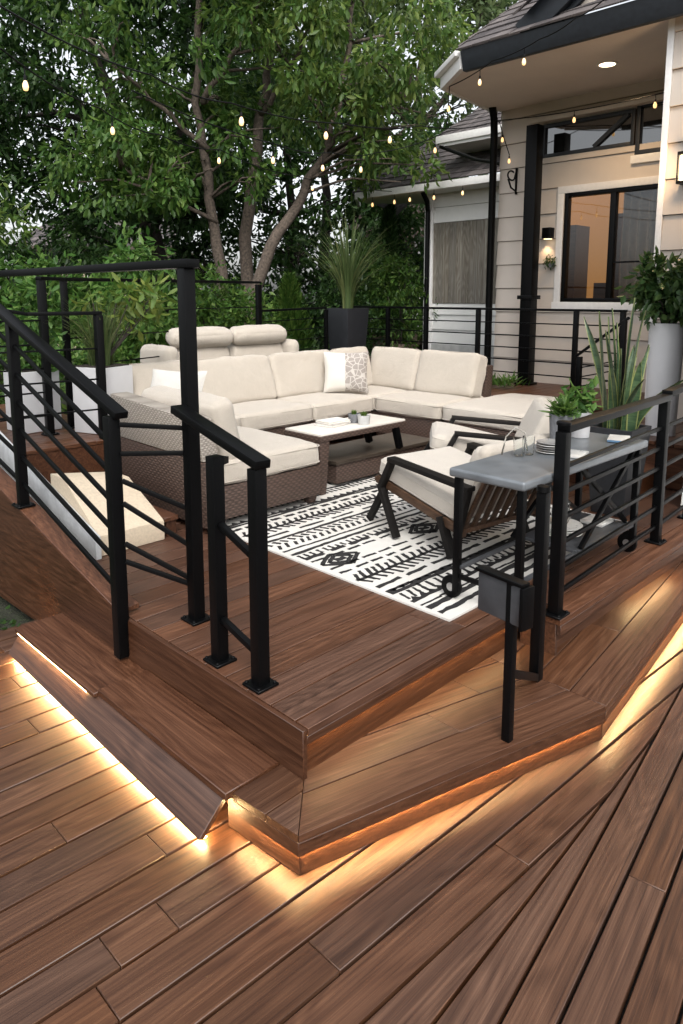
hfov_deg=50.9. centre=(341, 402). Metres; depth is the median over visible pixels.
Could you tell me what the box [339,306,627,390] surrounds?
back railing
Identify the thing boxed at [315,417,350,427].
book stack
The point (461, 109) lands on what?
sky
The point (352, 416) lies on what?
pot
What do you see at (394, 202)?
string lights
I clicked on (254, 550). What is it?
short handrail
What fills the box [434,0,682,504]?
house
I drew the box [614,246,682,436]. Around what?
ficus planter
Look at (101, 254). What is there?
garden shrub
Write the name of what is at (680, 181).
wall sconce
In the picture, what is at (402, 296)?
garden shrub
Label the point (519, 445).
drinking glass
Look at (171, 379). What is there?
throw pillow
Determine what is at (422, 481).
armchair
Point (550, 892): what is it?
deck
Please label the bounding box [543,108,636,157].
transom window
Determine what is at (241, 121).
string lights
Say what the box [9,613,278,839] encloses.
bench step
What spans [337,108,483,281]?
background tree
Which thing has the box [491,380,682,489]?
back deck floor
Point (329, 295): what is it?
garden shrub
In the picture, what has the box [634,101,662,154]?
side window
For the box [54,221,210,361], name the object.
garden shrub
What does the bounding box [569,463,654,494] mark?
entry step
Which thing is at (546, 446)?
plate stack
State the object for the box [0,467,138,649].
stair stringer
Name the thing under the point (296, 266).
understory tree
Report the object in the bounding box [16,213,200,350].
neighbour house
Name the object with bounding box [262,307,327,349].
railing
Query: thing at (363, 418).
pot
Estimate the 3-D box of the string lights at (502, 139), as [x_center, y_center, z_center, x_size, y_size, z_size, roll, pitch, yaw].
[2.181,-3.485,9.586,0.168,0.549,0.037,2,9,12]
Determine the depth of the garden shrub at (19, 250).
13.38 m
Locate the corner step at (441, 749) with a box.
[228,562,682,874]
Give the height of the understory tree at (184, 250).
4.652 m
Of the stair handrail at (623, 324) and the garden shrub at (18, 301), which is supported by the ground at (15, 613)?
the garden shrub at (18, 301)
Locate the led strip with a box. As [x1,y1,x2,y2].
[17,633,84,690]
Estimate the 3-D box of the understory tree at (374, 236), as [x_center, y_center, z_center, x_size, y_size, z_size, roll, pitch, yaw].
[1.114,-2.946,18.315,4.211,4.479,2.892,0,9,2]
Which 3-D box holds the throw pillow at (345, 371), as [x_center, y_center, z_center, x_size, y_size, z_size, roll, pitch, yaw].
[0.050,-0.341,7.936,0.500,0.460,0.176,0,-5,0]
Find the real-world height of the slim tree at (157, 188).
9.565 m
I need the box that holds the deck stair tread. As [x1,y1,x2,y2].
[151,504,177,536]
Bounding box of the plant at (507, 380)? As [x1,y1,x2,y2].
[492,371,530,387]
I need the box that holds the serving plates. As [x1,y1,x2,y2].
[549,517,582,536]
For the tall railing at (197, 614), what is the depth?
3.38 m
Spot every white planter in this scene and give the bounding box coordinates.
[0,304,67,433]
[56,271,177,433]
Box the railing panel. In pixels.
[119,422,186,584]
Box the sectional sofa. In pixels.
[110,346,577,528]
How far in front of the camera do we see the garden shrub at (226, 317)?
10.42 m
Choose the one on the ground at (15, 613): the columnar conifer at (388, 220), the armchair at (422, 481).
the columnar conifer at (388, 220)
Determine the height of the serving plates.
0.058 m
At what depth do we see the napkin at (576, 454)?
3.85 m
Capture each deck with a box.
[0,620,682,1023]
[95,432,682,780]
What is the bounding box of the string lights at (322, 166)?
[132,90,445,171]
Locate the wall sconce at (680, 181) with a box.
[676,151,682,184]
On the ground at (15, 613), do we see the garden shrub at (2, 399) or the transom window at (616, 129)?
the garden shrub at (2, 399)
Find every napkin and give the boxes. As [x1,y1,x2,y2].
[570,449,588,458]
[580,514,613,526]
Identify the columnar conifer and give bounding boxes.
[271,270,317,350]
[370,204,401,337]
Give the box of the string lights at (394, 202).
[371,186,463,206]
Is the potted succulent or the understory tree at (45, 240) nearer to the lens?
the potted succulent
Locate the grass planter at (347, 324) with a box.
[288,204,394,349]
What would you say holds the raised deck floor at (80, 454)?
on the deck at (350, 663)
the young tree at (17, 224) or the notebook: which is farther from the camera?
the young tree at (17, 224)
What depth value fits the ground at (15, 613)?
4.65 m
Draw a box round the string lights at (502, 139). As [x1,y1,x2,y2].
[499,121,509,162]
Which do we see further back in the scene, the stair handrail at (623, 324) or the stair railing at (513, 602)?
the stair handrail at (623, 324)
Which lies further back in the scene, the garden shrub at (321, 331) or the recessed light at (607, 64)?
the garden shrub at (321, 331)
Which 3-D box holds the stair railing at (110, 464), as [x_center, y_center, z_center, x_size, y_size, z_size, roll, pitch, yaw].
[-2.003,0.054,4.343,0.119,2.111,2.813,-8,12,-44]
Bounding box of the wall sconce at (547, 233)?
[542,227,553,239]
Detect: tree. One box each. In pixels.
[0,0,305,311]
[0,174,41,247]
[0,224,75,344]
[25,0,335,326]
[50,229,172,359]
[137,215,255,322]
[152,35,434,271]
[165,0,449,348]
[192,0,476,319]
[228,196,339,350]
[246,0,517,322]
[307,202,423,342]
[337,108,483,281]
[401,238,423,298]
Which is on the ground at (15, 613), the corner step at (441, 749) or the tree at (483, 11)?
the tree at (483, 11)
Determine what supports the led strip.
on the bench step at (190, 766)
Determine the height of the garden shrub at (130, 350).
2.225 m
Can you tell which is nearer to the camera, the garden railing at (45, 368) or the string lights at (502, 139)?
the garden railing at (45, 368)
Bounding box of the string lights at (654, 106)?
[495,92,663,122]
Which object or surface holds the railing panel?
attached to the tall railing at (197, 614)
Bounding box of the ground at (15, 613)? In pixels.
[0,300,340,629]
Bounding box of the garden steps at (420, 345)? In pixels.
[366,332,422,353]
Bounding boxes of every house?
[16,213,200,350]
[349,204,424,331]
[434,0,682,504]
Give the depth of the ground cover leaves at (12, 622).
4.27 m
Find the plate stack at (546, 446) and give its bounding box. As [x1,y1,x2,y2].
[536,439,554,453]
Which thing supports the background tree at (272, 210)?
on the ground at (15, 613)
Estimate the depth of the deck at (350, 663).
3.37 m
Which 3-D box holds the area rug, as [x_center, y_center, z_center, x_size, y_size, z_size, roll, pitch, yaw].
[0.209,0.787,5.264,2.110,0.013,3.000,-8,12,-44]
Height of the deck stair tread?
0.139 m
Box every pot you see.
[348,410,359,422]
[357,411,369,424]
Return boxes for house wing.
[352,108,501,367]
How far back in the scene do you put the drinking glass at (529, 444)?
3.85 m
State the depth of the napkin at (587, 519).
4.32 m
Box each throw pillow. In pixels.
[150,369,206,391]
[323,352,368,392]
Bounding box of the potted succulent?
[537,395,581,438]
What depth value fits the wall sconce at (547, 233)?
9.36 m
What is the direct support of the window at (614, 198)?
in the house at (599, 190)
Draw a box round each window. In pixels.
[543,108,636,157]
[560,184,657,301]
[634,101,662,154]
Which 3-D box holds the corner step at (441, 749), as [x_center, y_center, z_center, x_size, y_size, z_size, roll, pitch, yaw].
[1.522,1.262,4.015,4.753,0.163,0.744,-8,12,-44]
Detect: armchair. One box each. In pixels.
[366,433,549,558]
[424,397,550,455]
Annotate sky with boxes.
[0,0,632,298]
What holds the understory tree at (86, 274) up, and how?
on the ground at (15, 613)
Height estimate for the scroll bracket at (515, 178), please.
0.340 m
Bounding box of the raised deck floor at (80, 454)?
[0,404,104,483]
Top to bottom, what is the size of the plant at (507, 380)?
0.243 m
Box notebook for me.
[607,434,630,443]
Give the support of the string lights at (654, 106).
hanging from the house at (599, 190)
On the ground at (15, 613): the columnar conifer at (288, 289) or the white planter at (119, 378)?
the columnar conifer at (288, 289)
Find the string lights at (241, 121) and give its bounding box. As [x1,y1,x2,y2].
[0,5,486,142]
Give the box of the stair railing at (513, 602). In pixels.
[475,484,550,742]
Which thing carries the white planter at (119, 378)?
on the raised deck floor at (80, 454)
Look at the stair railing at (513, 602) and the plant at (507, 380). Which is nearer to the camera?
the stair railing at (513, 602)
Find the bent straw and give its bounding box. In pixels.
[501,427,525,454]
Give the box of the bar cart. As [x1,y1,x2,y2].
[441,432,647,597]
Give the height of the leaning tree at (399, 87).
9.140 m
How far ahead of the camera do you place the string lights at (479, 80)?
7.02 m
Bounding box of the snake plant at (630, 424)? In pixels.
[583,297,682,516]
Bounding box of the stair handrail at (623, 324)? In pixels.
[575,316,630,398]
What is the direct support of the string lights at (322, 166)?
hanging from the house at (599, 190)
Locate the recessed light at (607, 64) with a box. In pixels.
[596,61,618,67]
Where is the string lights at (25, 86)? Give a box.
[0,48,391,191]
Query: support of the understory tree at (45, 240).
on the ground at (15, 613)
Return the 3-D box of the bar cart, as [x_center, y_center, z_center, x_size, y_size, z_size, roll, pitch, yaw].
[1.163,0.615,4.008,1.400,0.700,0.489,-8,12,-44]
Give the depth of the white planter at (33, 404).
6.19 m
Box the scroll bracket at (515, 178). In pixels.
[507,168,517,194]
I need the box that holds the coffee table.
[284,414,429,494]
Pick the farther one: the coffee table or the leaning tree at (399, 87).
the leaning tree at (399, 87)
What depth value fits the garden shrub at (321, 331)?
12.99 m
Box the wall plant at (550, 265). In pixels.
[543,255,556,269]
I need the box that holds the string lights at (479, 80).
[446,0,603,127]
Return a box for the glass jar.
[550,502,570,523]
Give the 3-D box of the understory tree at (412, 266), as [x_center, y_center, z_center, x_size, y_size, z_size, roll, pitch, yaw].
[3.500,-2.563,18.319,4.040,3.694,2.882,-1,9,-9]
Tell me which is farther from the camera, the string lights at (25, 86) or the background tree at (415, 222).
the background tree at (415, 222)
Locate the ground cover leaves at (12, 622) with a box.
[0,605,19,629]
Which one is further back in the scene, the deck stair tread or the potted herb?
the deck stair tread
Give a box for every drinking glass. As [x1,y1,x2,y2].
[513,437,525,456]
[523,435,534,454]
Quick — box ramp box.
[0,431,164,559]
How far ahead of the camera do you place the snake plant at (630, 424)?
5.12 m
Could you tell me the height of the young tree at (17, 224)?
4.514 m
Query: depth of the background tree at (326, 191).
22.16 m
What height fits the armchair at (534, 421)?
0.731 m
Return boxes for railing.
[0,259,209,626]
[0,276,261,435]
[0,303,129,658]
[0,309,107,438]
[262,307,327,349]
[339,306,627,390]
[546,383,682,620]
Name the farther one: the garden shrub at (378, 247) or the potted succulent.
the garden shrub at (378, 247)
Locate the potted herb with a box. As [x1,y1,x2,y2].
[552,375,602,437]
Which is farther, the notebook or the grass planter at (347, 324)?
the grass planter at (347, 324)
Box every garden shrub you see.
[0,214,50,397]
[0,244,123,389]
[0,327,89,414]
[53,282,178,380]
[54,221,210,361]
[59,236,174,361]
[165,260,287,335]
[166,269,271,325]
[263,290,328,350]
[303,255,406,355]
[326,238,397,339]
[359,239,437,350]
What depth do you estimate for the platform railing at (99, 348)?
5.80 m
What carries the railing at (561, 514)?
on the deck at (350, 663)
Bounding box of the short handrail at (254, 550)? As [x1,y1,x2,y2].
[170,404,278,694]
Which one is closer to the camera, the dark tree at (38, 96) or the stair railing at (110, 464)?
the stair railing at (110, 464)
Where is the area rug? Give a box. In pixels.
[225,473,620,621]

